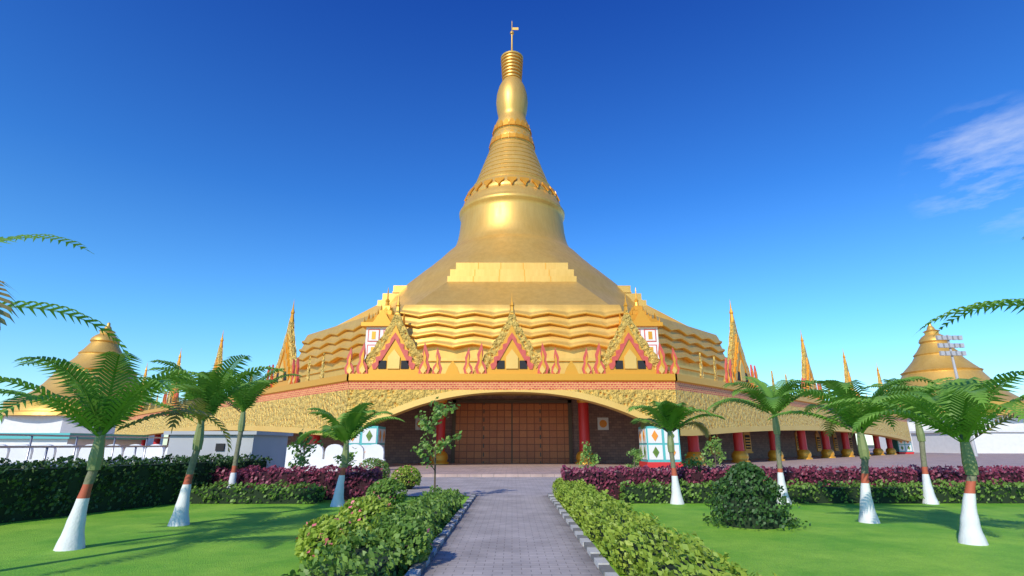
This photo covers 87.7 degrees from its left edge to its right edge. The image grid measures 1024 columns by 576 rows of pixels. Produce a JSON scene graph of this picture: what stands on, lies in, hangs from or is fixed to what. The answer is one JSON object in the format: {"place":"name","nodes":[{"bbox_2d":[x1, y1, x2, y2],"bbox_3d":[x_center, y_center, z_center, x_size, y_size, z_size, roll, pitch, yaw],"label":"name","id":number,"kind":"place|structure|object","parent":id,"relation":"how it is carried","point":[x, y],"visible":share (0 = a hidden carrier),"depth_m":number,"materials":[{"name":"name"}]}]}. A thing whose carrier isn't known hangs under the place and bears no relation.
{"place":"outdoors","nodes":[
{"label":"outdoors","id":0,"kind":"place"},
{"bbox_2d":[0,416,163,447],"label":"stupa podium","id":1,"kind":"object","parent":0,"point":[33,424],"visible":0.14,"depth_m":110.12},
{"bbox_2d":[215,443,224,450],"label":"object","id":2,"kind":"object","parent":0,"point":[220,447],"visible":1,"depth_m":18.78,"materials":[{"name":"grey metal"}]},
{"bbox_2d":[333,448,357,471],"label":"shrub","id":3,"kind":"object","parent":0,"point":[351,456],"visible":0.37,"depth_m":18.75,"materials":[{"name":"green plant"}]},
{"bbox_2d":[281,485,465,575],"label":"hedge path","id":4,"kind":"structure","parent":0,"point":[416,507],"depth_m":6.69,"materials":[{"name":"green plant"}]},
{"bbox_2d":[387,477,558,495],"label":"apron","id":5,"kind":"object","parent":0,"point":[468,486],"visible":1,"depth_m":21.67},
{"bbox_2d":[358,457,390,477],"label":"shrub","id":6,"kind":"object","parent":5,"relation":"on","point":[381,463],"visible":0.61,"depth_m":22.61,"materials":[{"name":"green plant"}]},
{"bbox_2d":[390,465,421,488],"bbox_3d":[-3.986,7.122,20.078,1.200,0.874,1.147,0,-16,0],"label":"shrub","id":7,"kind":"object","parent":5,"relation":"on","point":[409,477],"visible":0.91,"depth_m":19.81,"materials":[{"name":"green plant"}]},
{"bbox_2d":[577,441,600,471],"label":"shrub","id":8,"kind":"object","parent":5,"relation":"on","point":[585,453],"visible":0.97,"depth_m":23.79,"materials":[{"name":"green plant"}]},
{"bbox_2d":[625,448,643,469],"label":"shrub","id":9,"kind":"object","parent":5,"relation":"on","point":[636,453],"visible":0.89,"depth_m":23.82,"materials":[{"name":"green plant"}]},
{"bbox_2d":[700,436,726,467],"bbox_3d":[9.050,7.644,23.870,1.193,2.015,0.864,-10,-19,31],"label":"shrub","id":10,"kind":"object","parent":5,"relation":"on","point":[714,449],"visible":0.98,"depth_m":23.97,"materials":[{"name":"green plant"}]},
{"bbox_2d":[420,495,602,575],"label":"path","id":11,"kind":"structure","parent":0,"point":[511,535],"depth_m":8.77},
{"bbox_2d":[405,493,618,575],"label":"kerbs","id":12,"kind":"structure","parent":11,"relation":"on","point":[604,567],"depth_m":8.69,"materials":[{"name":"grey concrete"}]},
{"bbox_2d":[0,497,1023,575],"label":"lawn","id":13,"kind":"structure","parent":0,"point":[260,540],"depth_m":9.19,"materials":[{"name":"green plant"}]},
{"bbox_2d":[0,234,131,367],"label":"palm","id":14,"kind":"object","parent":13,"relation":"on","point":[10,306],"visible":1,"depth_m":7.61,"materials":[{"name":"green plant"}]},
{"bbox_2d":[0,458,161,466],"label":"ramp walls","id":15,"kind":"structure","parent":13,"relation":"on","point":[85,461],"depth_m":20.25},
{"bbox_2d":[0,434,169,461],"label":"handrail","id":16,"kind":"object","parent":15,"relation":"on","point":[47,447],"visible":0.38,"depth_m":17.70,"materials":[{"name":"silver metal"}]},
{"bbox_2d":[0,351,231,550],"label":"palm","id":17,"kind":"object","parent":13,"relation":"on","point":[102,414],"visible":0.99,"depth_m":8.80,"materials":[{"name":"green plant"}]},
{"bbox_2d":[0,453,272,522],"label":"hedge","id":18,"kind":"object","parent":13,"relation":"on","point":[74,486],"depth_m":13.30,"materials":[{"name":"green plant"}]},
{"bbox_2d":[142,354,285,525],"bbox_3d":[-6.806,3.301,11.630,3.210,3.434,3.002,-10,-19,30],"label":"palm","id":19,"kind":"object","parent":13,"relation":"on","point":[216,388],"visible":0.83,"depth_m":11.51,"materials":[{"name":"green plant"}]},
{"bbox_2d":[168,368,301,487],"bbox_3d":[-8.581,4.327,16.062,3.487,3.967,3.306,0,-16,0],"label":"palm","id":20,"kind":"object","parent":13,"relation":"on","point":[244,400],"visible":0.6,"depth_m":16.43,"materials":[{"name":"green plant"}]},
{"bbox_2d":[294,514,373,563],"bbox_3d":[-2.412,3.480,7.350,1.175,0.673,1.039,0,-16,0],"label":"shrub","id":21,"kind":"object","parent":13,"relation":"on","point":[332,527],"visible":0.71,"depth_m":7.14,"materials":[{"name":"green plant"}]},
{"bbox_2d":[297,402,404,506],"bbox_3d":[-4.673,4.658,15.016,2.756,2.742,2.557,16,-23,-43],"label":"palm","id":22,"kind":"object","parent":13,"relation":"on","point":[347,427],"visible":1,"depth_m":14.85,"materials":[{"name":"green plant"}]},
{"bbox_2d":[338,495,396,528],"bbox_3d":[-2.694,4.215,9.891,1.111,0.698,1.046,0,-16,0],"label":"shrub","id":23,"kind":"object","parent":13,"relation":"on","point":[367,509],"visible":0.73,"depth_m":9.69,"materials":[{"name":"green plant"}]},
{"bbox_2d":[366,477,407,504],"bbox_3d":[-3.261,5.345,13.873,1.102,0.779,1.149,0,-16,0],"label":"shrub","id":24,"kind":"object","parent":13,"relation":"on","point":[389,488],"visible":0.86,"depth_m":13.73,"materials":[{"name":"green plant"}]},
{"bbox_2d":[366,516,433,567],"bbox_3d":[-1.530,3.483,7.314,0.934,0.647,0.982,0,-16,0],"label":"shrub","id":25,"kind":"object","parent":13,"relation":"on","point":[393,528],"visible":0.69,"depth_m":7.13,"materials":[{"name":"green plant"}]},
{"bbox_2d":[410,396,461,487],"bbox_3d":[-2.245,4.815,16.098,1.409,3.054,1.571,0,-16,0],"label":"sapling","id":26,"kind":"object","parent":13,"relation":"on","point":[439,411],"visible":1,"depth_m":16.12,"materials":[{"name":"green plant"}]},
{"bbox_2d":[77,464,1023,499],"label":"purple hedge","id":27,"kind":"object","parent":13,"relation":"on","point":[573,470],"depth_m":16.30,"materials":[{"name":"purple plant"}]},
{"bbox_2d":[169,478,1023,504],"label":"low hedge","id":28,"kind":"object","parent":13,"relation":"on","point":[822,498],"depth_m":15.20,"materials":[{"name":"green plant"}]},
{"bbox_2d":[627,400,725,504],"bbox_3d":[4.690,4.686,15.303,2.926,2.851,2.472,-7,-18,23],"label":"palm","id":29,"kind":"object","parent":13,"relation":"on","point":[668,416],"visible":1,"depth_m":15.41,"materials":[{"name":"green plant"}]},
{"bbox_2d":[679,454,701,471],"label":"shrub","id":30,"kind":"object","parent":13,"relation":"on","point":[690,465],"visible":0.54,"depth_m":16.91,"materials":[{"name":"green plant"}]},
{"bbox_2d":[703,461,810,529],"bbox_3d":[4.992,4.330,11.254,2.021,1.295,2.156,0,-16,0],"label":"shrub","id":31,"kind":"object","parent":13,"relation":"on","point":[748,500],"visible":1,"depth_m":10.84,"materials":[{"name":"green plant"}]},
{"bbox_2d":[706,376,830,503],"bbox_3d":[7.619,4.297,15.458,3.785,3.684,3.362,0,-16,0],"label":"palm","id":32,"kind":"object","parent":13,"relation":"on","point":[771,400],"visible":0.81,"depth_m":15.58,"materials":[{"name":"green plant"}]},
{"bbox_2d":[768,376,945,523],"bbox_3d":[7.902,3.503,11.700,3.791,3.085,4.314,0,-16,0],"label":"palm","id":33,"kind":"object","parent":13,"relation":"on","point":[849,417],"visible":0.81,"depth_m":11.80,"materials":[{"name":"green plant"}]},
{"bbox_2d":[861,377,952,504],"bbox_3d":[11.962,4.351,15.410,3.670,3.553,3.767,15,-22,-41],"label":"palm","id":34,"kind":"object","parent":13,"relation":"on","point":[928,494],"visible":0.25,"depth_m":15.43,"materials":[{"name":"green plant"}]},
{"bbox_2d":[814,371,1023,545],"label":"palm","id":35,"kind":"object","parent":13,"relation":"on","point":[965,405],"visible":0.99,"depth_m":9.21,"materials":[{"name":"green plant"}]},
{"bbox_2d":[914,237,1023,334],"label":"palm","id":36,"kind":"object","parent":13,"relation":"on","point":[1001,303],"visible":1,"depth_m":8.04,"materials":[{"name":"green plant"}]},
{"bbox_2d":[299,345,724,381],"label":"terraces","id":37,"kind":"object","parent":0,"point":[458,355],"visible":0.08,"depth_m":68.25,"materials":[{"name":"gold metal"}]},
{"bbox_2d":[297,305,726,368],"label":"wavy tiers","id":38,"kind":"object","parent":37,"relation":"on","point":[461,326],"visible":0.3,"depth_m":69.87,"materials":[{"name":"gold metal"}]},
{"bbox_2d":[337,263,686,325],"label":"block tiers","id":39,"kind":"object","parent":38,"relation":"on","point":[487,287],"visible":0.35,"depth_m":80.98,"materials":[{"name":"gold metal"}]},
{"bbox_2d":[376,234,647,312],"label":"flare","id":40,"kind":"object","parent":39,"relation":"on","point":[511,248],"visible":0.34,"depth_m":92.36,"materials":[{"name":"gold metal"}]},
{"bbox_2d":[455,27,568,246],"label":"spire","id":41,"kind":"structure","parent":40,"relation":"on","point":[506,206],"depth_m":105.33,"materials":[{"name":"gold metal"}]},
{"bbox_2d":[464,118,559,203],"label":"decorative bands","id":42,"kind":"object","parent":41,"relation":"attached to","point":[511,121],"visible":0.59,"depth_m":111.92,"materials":[{"name":"gold metal"}]},
{"bbox_2d":[473,263,550,281],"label":"stair strips","id":43,"kind":"object","parent":39,"relation":"on","point":[500,268],"visible":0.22,"depth_m":83.57,"materials":[{"name":"gold metal"}]},
{"bbox_2d":[361,287,662,357],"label":"mini towers","id":44,"kind":"structure","parent":37,"relation":"on","point":[377,325],"depth_m":65.54,"materials":[{"name":"gold metal"}]},
{"bbox_2d":[0,0,1023,444],"label":"sky","id":45,"kind":"structure","parent":0,"point":[848,175],"materials":[{"name":"blue"}]},
{"bbox_2d":[163,445,873,496],"bbox_3d":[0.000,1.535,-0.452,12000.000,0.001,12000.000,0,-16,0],"label":"ground","id":46,"kind":"structure","parent":0,"point":[870,446],"depth_m":351.45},
{"bbox_2d":[0,322,160,416],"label":"stupa","id":47,"kind":"object","parent":46,"relation":"on","point":[99,344],"visible":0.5,"depth_m":122.08,"materials":[{"name":"gold metal"}]},
{"bbox_2d":[0,444,384,470],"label":"boundary wall","id":48,"kind":"structure","parent":46,"relation":"on","point":[318,458],"depth_m":31.42,"materials":[{"name":"white paint"}]},
{"bbox_2d":[163,431,293,470],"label":"building","id":49,"kind":"structure","parent":46,"relation":"on","point":[273,445],"depth_m":18.90,"materials":[{"name":"white paint"}]},
{"bbox_2d":[287,428,322,468],"bbox_3d":[-7.324,6.034,18.657,1.157,2.162,1.192,0,-16,0],"label":"shrub","id":50,"kind":"object","parent":46,"relation":"on","point":[302,461],"visible":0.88,"depth_m":18.71,"materials":[{"name":"green plant"}]},
{"bbox_2d":[552,477,776,575],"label":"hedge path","id":51,"kind":"structure","parent":0,"point":[604,503],"depth_m":6.77,"materials":[{"name":"green plant"}]},
{"bbox_2d":[305,448,1023,476],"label":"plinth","id":52,"kind":"structure","parent":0,"point":[553,469],"depth_m":40.99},
{"bbox_2d":[0,433,148,453],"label":"awning","id":53,"kind":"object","parent":52,"relation":"on","point":[36,441],"depth_m":57.72,"materials":[{"name":"white"}]},
{"bbox_2d":[166,396,858,462],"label":"wall","id":54,"kind":"structure","parent":52,"relation":"on","point":[617,441],"depth_m":44.68,"materials":[{"name":"stone"}]},
{"bbox_2d":[415,400,608,462],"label":"door","id":55,"kind":"structure","parent":54,"relation":"attached to","point":[516,431],"depth_m":44.28,"materials":[{"name":"brown wood"}]},
{"bbox_2d":[347,380,676,395],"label":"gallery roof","id":56,"kind":"structure","parent":54,"relation":"on","point":[511,394],"depth_m":45.18,"materials":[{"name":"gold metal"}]},
{"bbox_2d":[305,431,853,453],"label":"windows","id":57,"kind":"structure","parent":54,"relation":"attached to","point":[747,442],"depth_m":68.31,"materials":[{"name":"black metal"}]},
{"bbox_2d":[141,400,896,465],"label":"columns","id":58,"kind":"structure","parent":52,"relation":"on","point":[739,453],"depth_m":45.01,"materials":[{"name":"red paint"}]},
{"bbox_2d":[349,426,913,467],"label":"piers","id":59,"kind":"structure","parent":52,"relation":"on","point":[653,445],"depth_m":35.65,"materials":[{"name":"white paint"}]},
{"bbox_2d":[114,374,910,440],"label":"canopy roof","id":60,"kind":"structure","parent":59,"relation":"on","point":[283,408],"depth_m":37.52,"materials":[{"name":"gold metal"}]},
{"bbox_2d":[134,295,899,411],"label":"roof ornaments","id":61,"kind":"object","parent":60,"relation":"on","point":[511,351],"visible":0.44,"depth_m":37.52,"materials":[{"name":"gold metal"}]},
{"bbox_2d":[935,335,977,455],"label":"flood mast","id":62,"kind":"object","parent":52,"relation":"on","point":[950,346],"visible":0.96,"depth_m":74.32,"materials":[{"name":"white metal"}]},
{"bbox_2d":[909,430,1023,452],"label":"boundary wall","id":63,"kind":"structure","parent":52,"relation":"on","point":[1006,441],"depth_m":96.39,"materials":[{"name":"white paint"}]},
{"bbox_2d":[879,416,1023,451],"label":"stupa podium","id":64,"kind":"object","parent":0,"point":[1016,425],"visible":0.05,"depth_m":110.29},
{"bbox_2d":[897,323,1023,415],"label":"stupa","id":65,"kind":"object","parent":64,"relation":"on","point":[929,362],"visible":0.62,"depth_m":123.28,"materials":[{"name":"gold metal"}]}
]}

